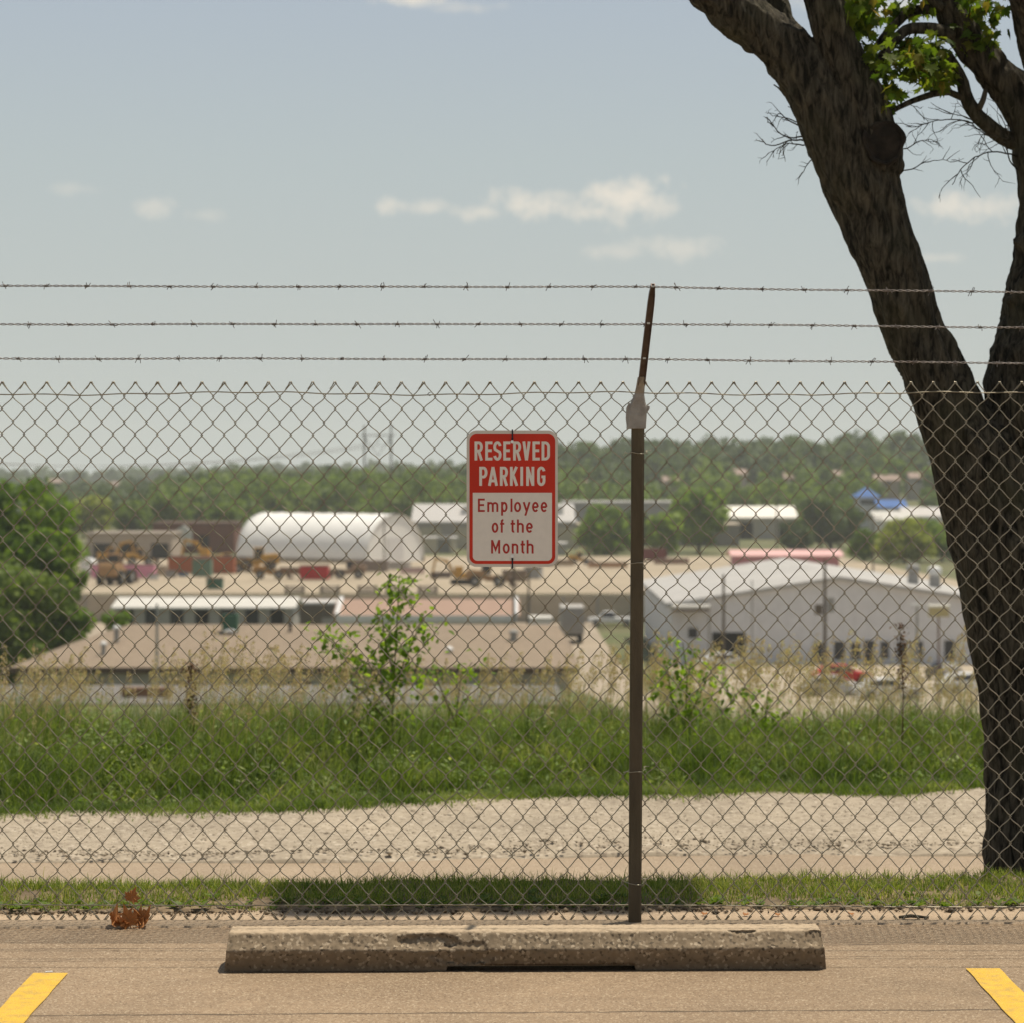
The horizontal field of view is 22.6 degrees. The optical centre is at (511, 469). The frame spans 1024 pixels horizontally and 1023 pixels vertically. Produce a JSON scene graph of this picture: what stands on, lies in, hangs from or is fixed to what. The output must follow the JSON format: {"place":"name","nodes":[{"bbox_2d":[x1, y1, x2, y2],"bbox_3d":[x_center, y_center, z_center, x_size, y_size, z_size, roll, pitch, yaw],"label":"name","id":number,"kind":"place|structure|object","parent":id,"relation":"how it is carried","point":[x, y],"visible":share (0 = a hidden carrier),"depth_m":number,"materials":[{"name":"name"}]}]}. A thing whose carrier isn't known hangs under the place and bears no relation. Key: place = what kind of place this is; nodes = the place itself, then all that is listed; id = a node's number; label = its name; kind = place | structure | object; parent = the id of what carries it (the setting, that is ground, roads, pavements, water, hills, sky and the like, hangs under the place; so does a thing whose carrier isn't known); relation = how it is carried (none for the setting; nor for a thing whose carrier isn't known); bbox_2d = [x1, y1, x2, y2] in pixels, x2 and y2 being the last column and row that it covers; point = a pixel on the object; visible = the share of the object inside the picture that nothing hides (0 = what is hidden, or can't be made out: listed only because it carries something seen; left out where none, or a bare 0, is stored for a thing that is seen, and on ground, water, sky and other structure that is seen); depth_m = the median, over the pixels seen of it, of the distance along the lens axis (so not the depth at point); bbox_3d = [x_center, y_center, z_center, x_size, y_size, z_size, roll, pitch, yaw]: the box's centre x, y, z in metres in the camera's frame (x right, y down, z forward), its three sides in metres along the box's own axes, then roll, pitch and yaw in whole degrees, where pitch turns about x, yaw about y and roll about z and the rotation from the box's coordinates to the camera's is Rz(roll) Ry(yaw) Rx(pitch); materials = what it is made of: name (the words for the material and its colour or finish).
{"place":"outdoors","nodes":[
{"label":"outdoors","id":0,"kind":"place"},
{"bbox_2d":[0,685,565,704],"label":"service road","id":1,"kind":"structure","parent":0,"point":[116,690],"depth_m":101.20,"materials":[{"name":"concrete"}]},
{"bbox_2d":[121,687,171,697],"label":"timber stack","id":2,"kind":"object","parent":1,"relation":"on","point":[144,692],"visible":0.61,"depth_m":97.83,"materials":[{"name":"brown wood"}]},
{"bbox_2d":[0,482,973,732],"bbox_3d":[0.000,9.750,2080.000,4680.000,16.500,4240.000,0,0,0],"label":"ground","id":3,"kind":"structure","parent":0,"point":[620,632],"depth_m":300.99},
{"bbox_2d":[0,554,79,684],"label":"leafy tree","id":4,"kind":"object","parent":3,"relation":"on","point":[24,606],"visible":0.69,"depth_m":174.14,"materials":[{"name":"plant"}]},
{"bbox_2d":[0,476,90,666],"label":"leafy tree","id":5,"kind":"object","parent":3,"relation":"on","point":[14,539],"visible":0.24,"depth_m":183.97,"materials":[{"name":"plant"}]},
{"bbox_2d":[25,526,96,651],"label":"leafy tree","id":6,"kind":"object","parent":3,"relation":"on","point":[58,565],"visible":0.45,"depth_m":179.12,"materials":[{"name":"plant"}]},
{"bbox_2d":[68,494,114,538],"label":"leafy tree","id":7,"kind":"object","parent":3,"relation":"on","point":[102,514],"visible":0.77,"depth_m":557.76,"materials":[{"name":"plant"}]},
{"bbox_2d":[1,474,218,530],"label":"woodland","id":8,"kind":"object","parent":3,"relation":"on","point":[103,489],"visible":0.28,"depth_m":861.18,"materials":[{"name":"plant"}]},
{"bbox_2d":[101,609,132,630],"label":"bush","id":9,"kind":"object","parent":3,"relation":"on","point":[119,619],"visible":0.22,"depth_m":171.57,"materials":[{"name":"plant"}]},
{"bbox_2d":[111,500,153,530],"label":"leafy tree","id":10,"kind":"object","parent":3,"relation":"on","point":[124,514],"visible":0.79,"depth_m":537.85,"materials":[{"name":"plant"}]},
{"bbox_2d":[149,491,192,521],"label":"leafy tree","id":11,"kind":"object","parent":3,"relation":"on","point":[168,512],"visible":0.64,"depth_m":557.73,"materials":[{"name":"plant"}]},
{"bbox_2d":[151,521,243,552],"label":"brick building","id":12,"kind":"structure","parent":3,"relation":"on","point":[213,541],"depth_m":490.00,"materials":[{"name":"brick"}]},
{"bbox_2d":[111,597,303,624],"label":"white shed","id":13,"kind":"structure","parent":3,"relation":"on","point":[201,607],"depth_m":250.00,"materials":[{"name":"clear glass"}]},
{"bbox_2d":[203,499,251,528],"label":"leafy tree","id":14,"kind":"object","parent":3,"relation":"on","point":[232,513],"visible":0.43,"depth_m":517.66,"materials":[{"name":"plant"}]},
{"bbox_2d":[0,458,463,484],"bbox_3d":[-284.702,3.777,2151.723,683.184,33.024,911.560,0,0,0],"label":"woodland","id":15,"kind":"object","parent":3,"relation":"on","point":[112,474],"visible":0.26,"depth_m":2024.52,"materials":[{"name":"plant"}]},
{"bbox_2d":[6,624,577,689],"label":"tan roof building","id":16,"kind":"structure","parent":3,"relation":"on","point":[268,633],"depth_m":154.00,"materials":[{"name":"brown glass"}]},
{"bbox_2d":[222,612,238,633],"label":"rooftop unit","id":17,"kind":"object","parent":16,"relation":"on","point":[231,620],"visible":0.88,"depth_m":158.05,"materials":[{"name":"green paint"}]},
{"bbox_2d":[299,599,336,623],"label":"grey garage","id":18,"kind":"structure","parent":3,"relation":"on","point":[312,607],"depth_m":262.00,"materials":[{"name":"metal"}]},
{"bbox_2d":[73,595,643,622],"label":"retaining wall","id":19,"kind":"structure","parent":3,"relation":"on","point":[598,606],"depth_m":299.90,"materials":[{"name":"beige concrete"}]},
{"bbox_2d":[144,465,592,522],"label":"woodland","id":20,"kind":"object","parent":3,"relation":"on","point":[312,500],"visible":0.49,"depth_m":612.08,"materials":[{"name":"plant"}]},
{"bbox_2d":[360,425,394,494],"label":"transmission tower","id":21,"kind":"structure","parent":3,"relation":"on","point":[389,440],"depth_m":619.83,"materials":[{"name":"metal"}]},
{"bbox_2d":[168,456,630,495],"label":"woodland","id":22,"kind":"object","parent":3,"relation":"on","point":[599,474],"visible":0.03,"depth_m":800.12,"materials":[{"name":"plant"}]},
{"bbox_2d":[333,596,519,623],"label":"salmon roof building","id":23,"kind":"structure","parent":3,"relation":"on","point":[447,607],"depth_m":241.16,"materials":[{"name":"white metal"}]},
{"bbox_2d":[423,536,457,552],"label":"cream outbuilding","id":24,"kind":"structure","parent":3,"relation":"on","point":[434,543],"depth_m":490.00,"materials":[{"name":"beige"}]},
{"bbox_2d":[411,504,578,548],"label":"grey factory","id":25,"kind":"structure","parent":3,"relation":"on","point":[435,514],"depth_m":520.16,"materials":[{"name":"metal"}]},
{"bbox_2d":[455,527,466,548],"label":"bay door","id":26,"kind":"structure","parent":25,"relation":"in","point":[461,540],"depth_m":519.89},
{"bbox_2d":[558,527,578,548],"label":"bay door","id":27,"kind":"structure","parent":25,"relation":"in","point":[567,536],"depth_m":519.89,"materials":[{"name":"metal"}]},
{"bbox_2d":[0,908,1023,928],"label":"curb","id":28,"kind":"structure","parent":3,"relation":"on","point":[67,921],"depth_m":8.60,"materials":[{"name":"concrete"}]},
{"bbox_2d":[0,282,1023,922],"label":"chain link fence","id":29,"kind":"object","parent":28,"relation":"on","point":[636,412],"visible":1,"depth_m":8.59,"materials":[{"name":"metal"}]},
{"bbox_2d":[467,429,557,568],"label":"parking sign","id":30,"kind":"object","parent":29,"relation":"attached to","point":[512,498],"visible":1,"depth_m":8.55,"materials":[{"name":"red"}]},
{"bbox_2d":[0,864,1023,913],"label":"lawn grass","id":31,"kind":"structure","parent":3,"relation":"on","point":[830,884],"depth_m":9.11,"materials":[{"name":"plant"}]},
{"bbox_2d":[0,903,1023,916],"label":"soil crumbs","id":32,"kind":"object","parent":31,"relation":"on","point":[417,910],"visible":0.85,"depth_m":8.74,"materials":[{"name":"soil"}]},
{"bbox_2d":[689,0,1023,873],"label":"maple tree","id":33,"kind":"object","parent":31,"relation":"on","point":[827,78],"visible":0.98,"depth_m":10.83,"materials":[{"name":"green plant"}]},
{"bbox_2d":[572,503,630,555],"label":"leafy tree","id":34,"kind":"object","parent":3,"relation":"on","point":[600,528],"visible":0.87,"depth_m":477.42,"materials":[{"name":"plant"}]},
{"bbox_2d":[561,501,671,522],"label":"grey loading hall","id":35,"kind":"structure","parent":3,"relation":"on","point":[656,509],"depth_m":576.00,"materials":[{"name":"metal"}]},
{"bbox_2d":[576,523,740,545],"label":"long tan warehouse","id":36,"kind":"structure","parent":3,"relation":"on","point":[724,538],"depth_m":540.00,"materials":[{"name":"metal"}]},
{"bbox_2d":[645,512,683,555],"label":"leafy tree","id":37,"kind":"object","parent":3,"relation":"on","point":[666,527],"visible":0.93,"depth_m":468.41,"materials":[{"name":"plant"}]},
{"bbox_2d":[667,486,731,552],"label":"leafy tree","id":38,"kind":"object","parent":3,"relation":"on","point":[711,500],"visible":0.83,"depth_m":486.79,"materials":[{"name":"plant"}]},
{"bbox_2d":[558,429,929,485],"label":"woodland","id":39,"kind":"object","parent":3,"relation":"on","point":[778,450],"visible":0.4,"depth_m":941.20,"materials":[{"name":"plant"}]},
{"bbox_2d":[558,455,938,526],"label":"woodland","id":40,"kind":"object","parent":3,"relation":"on","point":[767,487],"visible":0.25,"depth_m":720.96,"materials":[{"name":"plant"}]},
{"bbox_2d":[722,506,797,539],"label":"pale roof shed","id":41,"kind":"structure","parent":3,"relation":"on","point":[755,526],"depth_m":600.00,"materials":[{"name":"metal"}]},
{"bbox_2d":[778,521,816,549],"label":"leafy tree","id":42,"kind":"object","parent":3,"relation":"on","point":[789,540],"visible":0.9,"depth_m":498.09,"materials":[{"name":"plant"}]},
{"bbox_2d":[643,558,971,664],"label":"white warehouse","id":43,"kind":"structure","parent":3,"relation":"on","point":[766,620],"depth_m":225.00,"materials":[{"name":"metal"}]},
{"bbox_2d":[712,632,744,658],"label":"loading door","id":44,"kind":"structure","parent":43,"relation":"in","point":[732,636],"depth_m":224.92,"materials":[{"name":"metal"}]},
{"bbox_2d":[906,564,919,584],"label":"roof vent","id":45,"kind":"object","parent":43,"relation":"on","point":[913,577],"visible":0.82,"depth_m":239.55,"materials":[{"name":"grey metal"}]},
{"bbox_2d":[928,566,941,587],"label":"roof vent","id":46,"kind":"object","parent":43,"relation":"on","point":[934,578],"visible":0.83,"depth_m":239.55,"materials":[{"name":"grey metal"}]},
{"bbox_2d":[658,660,978,721],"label":"parking lot","id":47,"kind":"structure","parent":3,"relation":"on","point":[966,668],"depth_m":173.81,"materials":[{"name":"concrete"}]},
{"bbox_2d":[722,574,724,685],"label":"utility pole","id":48,"kind":"object","parent":47,"relation":"on","point":[723,613],"visible":0.56,"depth_m":184.91,"materials":[{"name":"brown wood"}]},
{"bbox_2d":[815,560,834,672],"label":"utility pole","id":49,"kind":"object","parent":47,"relation":"on","point":[820,609],"visible":0.78,"depth_m":179.90,"materials":[{"name":"brown wood"}]},
{"bbox_2d":[798,674,857,696],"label":"parked car","id":50,"kind":"object","parent":47,"relation":"on","point":[841,686],"visible":0.25,"depth_m":171.23,"materials":[{"name":"silver metal"}]},
{"bbox_2d":[811,664,872,683],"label":"parked car","id":51,"kind":"object","parent":47,"relation":"on","point":[855,674],"visible":0.35,"depth_m":189.21,"materials":[{"name":"red paint"}]},
{"bbox_2d":[852,677,923,699],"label":"parked car","id":52,"kind":"object","parent":47,"relation":"on","point":[879,679],"visible":0.35,"depth_m":167.25,"materials":[{"name":"white paint"}]},
{"bbox_2d":[927,604,949,704],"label":"lamp post","id":53,"kind":"object","parent":47,"relation":"on","point":[934,609],"visible":0.62,"depth_m":144.67,"materials":[{"name":"metal"}]},
{"bbox_2d":[933,672,977,692],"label":"parked car","id":54,"kind":"object","parent":47,"relation":"on","point":[967,677],"visible":0.18,"depth_m":175.11,"materials":[{"name":"white paint"}]},
{"bbox_2d":[800,496,865,548],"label":"leafy tree","id":55,"kind":"object","parent":3,"relation":"on","point":[823,526],"visible":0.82,"depth_m":517.62,"materials":[{"name":"plant"}]},
{"bbox_2d":[845,527,878,561],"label":"leafy tree","id":56,"kind":"object","parent":3,"relation":"on","point":[856,543],"visible":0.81,"depth_m":438.60,"materials":[{"name":"plant"}]},
{"bbox_2d":[851,487,880,529],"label":"blue pavilion","id":57,"kind":"structure","parent":3,"relation":"on","point":[866,499],"depth_m":657.30,"materials":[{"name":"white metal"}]},
{"bbox_2d":[871,475,900,499],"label":"house","id":58,"kind":"structure","parent":3,"relation":"on","point":[889,480],"depth_m":800.00,"materials":[{"name":"beige"}]},
{"bbox_2d":[866,511,911,536],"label":"white store","id":59,"kind":"structure","parent":3,"relation":"on","point":[883,515],"depth_m":622.85,"materials":[{"name":"metal"}]},
{"bbox_2d":[873,500,907,510],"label":"blue roof hall","id":60,"kind":"structure","parent":3,"relation":"on","point":[889,505],"depth_m":651.47,"materials":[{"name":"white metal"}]},
{"bbox_2d":[870,516,937,562],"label":"leafy tree","id":61,"kind":"object","parent":3,"relation":"on","point":[911,528],"visible":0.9,"depth_m":427.69,"materials":[{"name":"plant"}]},
{"bbox_2d":[905,473,923,499],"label":"house","id":62,"kind":"structure","parent":3,"relation":"on","point":[911,478],"depth_m":840.00,"materials":[{"name":"beige"}]},
{"bbox_2d":[897,507,942,521],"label":"white store","id":63,"kind":"structure","parent":3,"relation":"on","point":[923,512],"depth_m":642.53,"materials":[{"name":"metal"}]},
{"bbox_2d":[924,518,951,561],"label":"leafy tree","id":64,"kind":"object","parent":3,"relation":"on","point":[934,527],"visible":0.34,"depth_m":437.75,"materials":[{"name":"plant"}]},
{"bbox_2d":[0,625,980,775],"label":"seeding grass","id":65,"kind":"structure","parent":0,"point":[651,658],"depth_m":16.12,"materials":[{"name":"plant"}]},
{"bbox_2d":[0,854,983,885],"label":"lane","id":66,"kind":"structure","parent":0,"point":[156,871],"depth_m":11.45,"materials":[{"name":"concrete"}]},
{"bbox_2d":[0,760,983,822],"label":"meadow bank","id":67,"kind":"structure","parent":0,"point":[468,787],"depth_m":14.29,"materials":[{"name":"green plant"}]},
{"bbox_2d":[182,662,199,745],"bbox_3d":[-1.881,1.464,15.005,0.099,0.672,0.114,0,0,-21],"label":"dock stalk","id":68,"kind":"object","parent":67,"relation":"on","point":[191,666],"visible":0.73,"depth_m":15.00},
{"bbox_2d":[304,569,454,757],"bbox_3d":[-0.807,1.226,15.461,0.922,1.256,0.601,0,0,0],"label":"young sapling","id":69,"kind":"object","parent":67,"relation":"on","point":[388,642],"visible":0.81,"depth_m":15.47,"materials":[{"name":"green plant"}]},
{"bbox_2d":[412,648,495,739],"bbox_3d":[-0.367,1.535,16.219,0.537,0.809,0.574,0,0,0],"label":"young sapling","id":70,"kind":"object","parent":67,"relation":"on","point":[464,670],"visible":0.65,"depth_m":16.20,"materials":[{"name":"green plant"}]},
{"bbox_2d":[0,682,976,734],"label":"bank grass","id":71,"kind":"structure","parent":67,"relation":"on","point":[513,713],"depth_m":18.95,"materials":[{"name":"plant"}]},
{"bbox_2d":[0,648,983,811],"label":"tall grass","id":72,"kind":"structure","parent":67,"relation":"on","point":[678,751],"depth_m":14.83,"materials":[{"name":"plant"}]},
{"bbox_2d":[0,787,985,863],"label":"gravel verge","id":73,"kind":"structure","parent":67,"relation":"on","point":[798,817],"depth_m":12.43,"materials":[{"name":"gravel"}]},
{"bbox_2d":[627,636,742,741],"bbox_3d":[1.076,1.464,15.810,0.670,0.873,0.509,0,0,23],"label":"young sapling","id":74,"kind":"object","parent":67,"relation":"on","point":[683,673],"visible":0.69,"depth_m":15.77,"materials":[{"name":"green plant"}]},
{"bbox_2d":[712,674,809,752],"bbox_3d":[1.523,1.553,15.586,0.623,0.603,0.505,0,0,0],"label":"young sapling","id":75,"kind":"object","parent":67,"relation":"on","point":[755,705],"visible":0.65,"depth_m":15.60,"materials":[{"name":"green plant"}]},
{"bbox_2d":[889,623,910,751],"bbox_3d":[2.338,1.362,15.400,0.114,0.877,0.120,0,0,38],"label":"dock stalk","id":76,"kind":"object","parent":67,"relation":"on","point":[903,671],"visible":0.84,"depth_m":15.40,"materials":[{"name":"plant"}]},
{"bbox_2d":[0,924,1023,1022],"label":"parking lot","id":77,"kind":"structure","parent":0,"point":[895,974],"depth_m":7.52,"materials":[{"name":"asphalt"}]},
{"bbox_2d":[0,973,66,1022],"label":"parking line","id":78,"kind":"object","parent":77,"relation":"on","point":[27,997],"visible":1,"depth_m":7.36,"materials":[{"name":"yellow paint"}]},
{"bbox_2d":[118,903,137,928],"bbox_3d":[-1.270,1.486,8.467,0.068,0.107,0.032,-18,-12,-11],"label":"dry leaf","id":79,"kind":"object","parent":77,"relation":"on","point":[127,915],"visible":0.93,"depth_m":8.47,"materials":[{"name":"brown plant"}]},
{"bbox_2d":[224,923,825,971],"bbox_3d":[0.041,1.461,7.841,1.825,0.115,0.194,0,0,-1],"label":"wheel stop","id":80,"kind":"object","parent":77,"relation":"on","point":[442,947],"visible":1,"depth_m":7.76,"materials":[{"name":"concrete"}]},
{"bbox_2d":[966,968,1023,1022],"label":"parking line","id":81,"kind":"object","parent":77,"relation":"on","point":[1002,989],"visible":1,"depth_m":7.44,"materials":[{"name":"yellow paint"}]},
{"bbox_2d":[0,0,1023,474],"label":"sky","id":82,"kind":"structure","parent":0,"point":[244,143],"materials":[{"name":"blue"}]},
{"bbox_2d":[74,556,957,593],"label":"equipment yard","id":83,"kind":"structure","parent":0,"point":[555,580],"depth_m":344.57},
{"bbox_2d":[96,553,138,584],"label":"wheel loader","id":84,"kind":"object","parent":83,"relation":"on","point":[112,576],"visible":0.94,"depth_m":328.25,"materials":[{"name":"orange metal"}]},
{"bbox_2d":[91,564,155,577],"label":"container","id":85,"kind":"object","parent":83,"relation":"on","point":[145,570],"visible":0.47,"depth_m":350.80,"materials":[{"name":"metal"}]},
{"bbox_2d":[85,531,183,558],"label":"tan garage","id":86,"kind":"structure","parent":83,"relation":"on","point":[146,541],"depth_m":455.00,"materials":[{"name":"beige"}]},
{"bbox_2d":[125,548,161,563],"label":"wheel loader","id":87,"kind":"object","parent":83,"relation":"on","point":[137,555],"visible":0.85,"depth_m":419.16,"materials":[{"name":"orange metal"}]},
{"bbox_2d":[168,556,235,572],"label":"container","id":88,"kind":"object","parent":83,"relation":"on","point":[186,566],"visible":0.59,"depth_m":370.80,"materials":[{"name":"metal"}]},
{"bbox_2d":[192,558,212,575],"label":"container","id":89,"kind":"object","parent":83,"relation":"on","point":[207,566],"visible":0.91,"depth_m":356.80,"materials":[{"name":"metal"}]},
{"bbox_2d":[237,547,279,570],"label":"wheel loader","id":90,"kind":"object","parent":83,"relation":"on","point":[265,557],"visible":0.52,"depth_m":384.30,"materials":[{"name":"orange metal"}]},
{"bbox_2d":[253,561,293,578],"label":"wheel loader","id":91,"kind":"object","parent":83,"relation":"on","point":[258,571],"visible":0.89,"depth_m":349.16,"materials":[{"name":"orange metal"}]},
{"bbox_2d":[300,565,329,578],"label":"skip","id":92,"kind":"object","parent":83,"relation":"on","point":[322,571],"visible":0.99,"depth_m":344.80,"materials":[{"name":"red paint"}]},
{"bbox_2d":[236,512,424,562],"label":"fabric dome","id":93,"kind":"structure","parent":83,"relation":"on","point":[268,528],"depth_m":433.70,"materials":[{"name":"fabric"}]},
{"bbox_2d":[387,537,403,561],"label":"end door","id":94,"kind":"structure","parent":93,"relation":"in","point":[398,554],"depth_m":432.38,"materials":[{"name":"metal"}]},
{"bbox_2d":[329,560,365,578],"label":"wheel loader","id":95,"kind":"object","parent":83,"relation":"on","point":[351,568],"visible":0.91,"depth_m":351.28,"materials":[{"name":"metal"}]},
{"bbox_2d":[356,560,388,570],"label":"skip","id":96,"kind":"object","parent":83,"relation":"on","point":[371,565],"visible":0.74,"depth_m":378.80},
{"bbox_2d":[430,558,469,584],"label":"excavator","id":97,"kind":"object","parent":83,"relation":"on","point":[457,572],"visible":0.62,"depth_m":329.10,"materials":[{"name":"metal"}]},
{"bbox_2d":[466,567,517,586],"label":"wheel loader","id":98,"kind":"object","parent":83,"relation":"on","point":[473,579],"visible":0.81,"depth_m":321.15,"materials":[{"name":"orange metal"}]},
{"bbox_2d":[644,548,666,560],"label":"container","id":99,"kind":"object","parent":83,"relation":"on","point":[650,553],"visible":0.44,"depth_m":438.80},
{"bbox_2d":[726,550,843,565],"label":"roof","id":100,"kind":"structure","parent":83,"relation":"on","point":[820,556],"depth_m":345.00,"materials":[{"name":"metal"}]},
{"bbox_2d":[551,623,667,720],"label":"side street","id":101,"kind":"structure","parent":0,"point":[589,645],"depth_m":221.07,"materials":[{"name":"concrete"}]},
{"bbox_2d":[559,604,583,642],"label":"box truck","id":102,"kind":"object","parent":101,"relation":"on","point":[567,619],"visible":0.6,"depth_m":257.44,"materials":[{"name":"white paint"}]},
{"bbox_2d":[588,611,629,626],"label":"pickup truck","id":103,"kind":"object","parent":101,"relation":"on","point":[609,617],"visible":0.78,"depth_m":291.15,"materials":[{"name":"white paint"}]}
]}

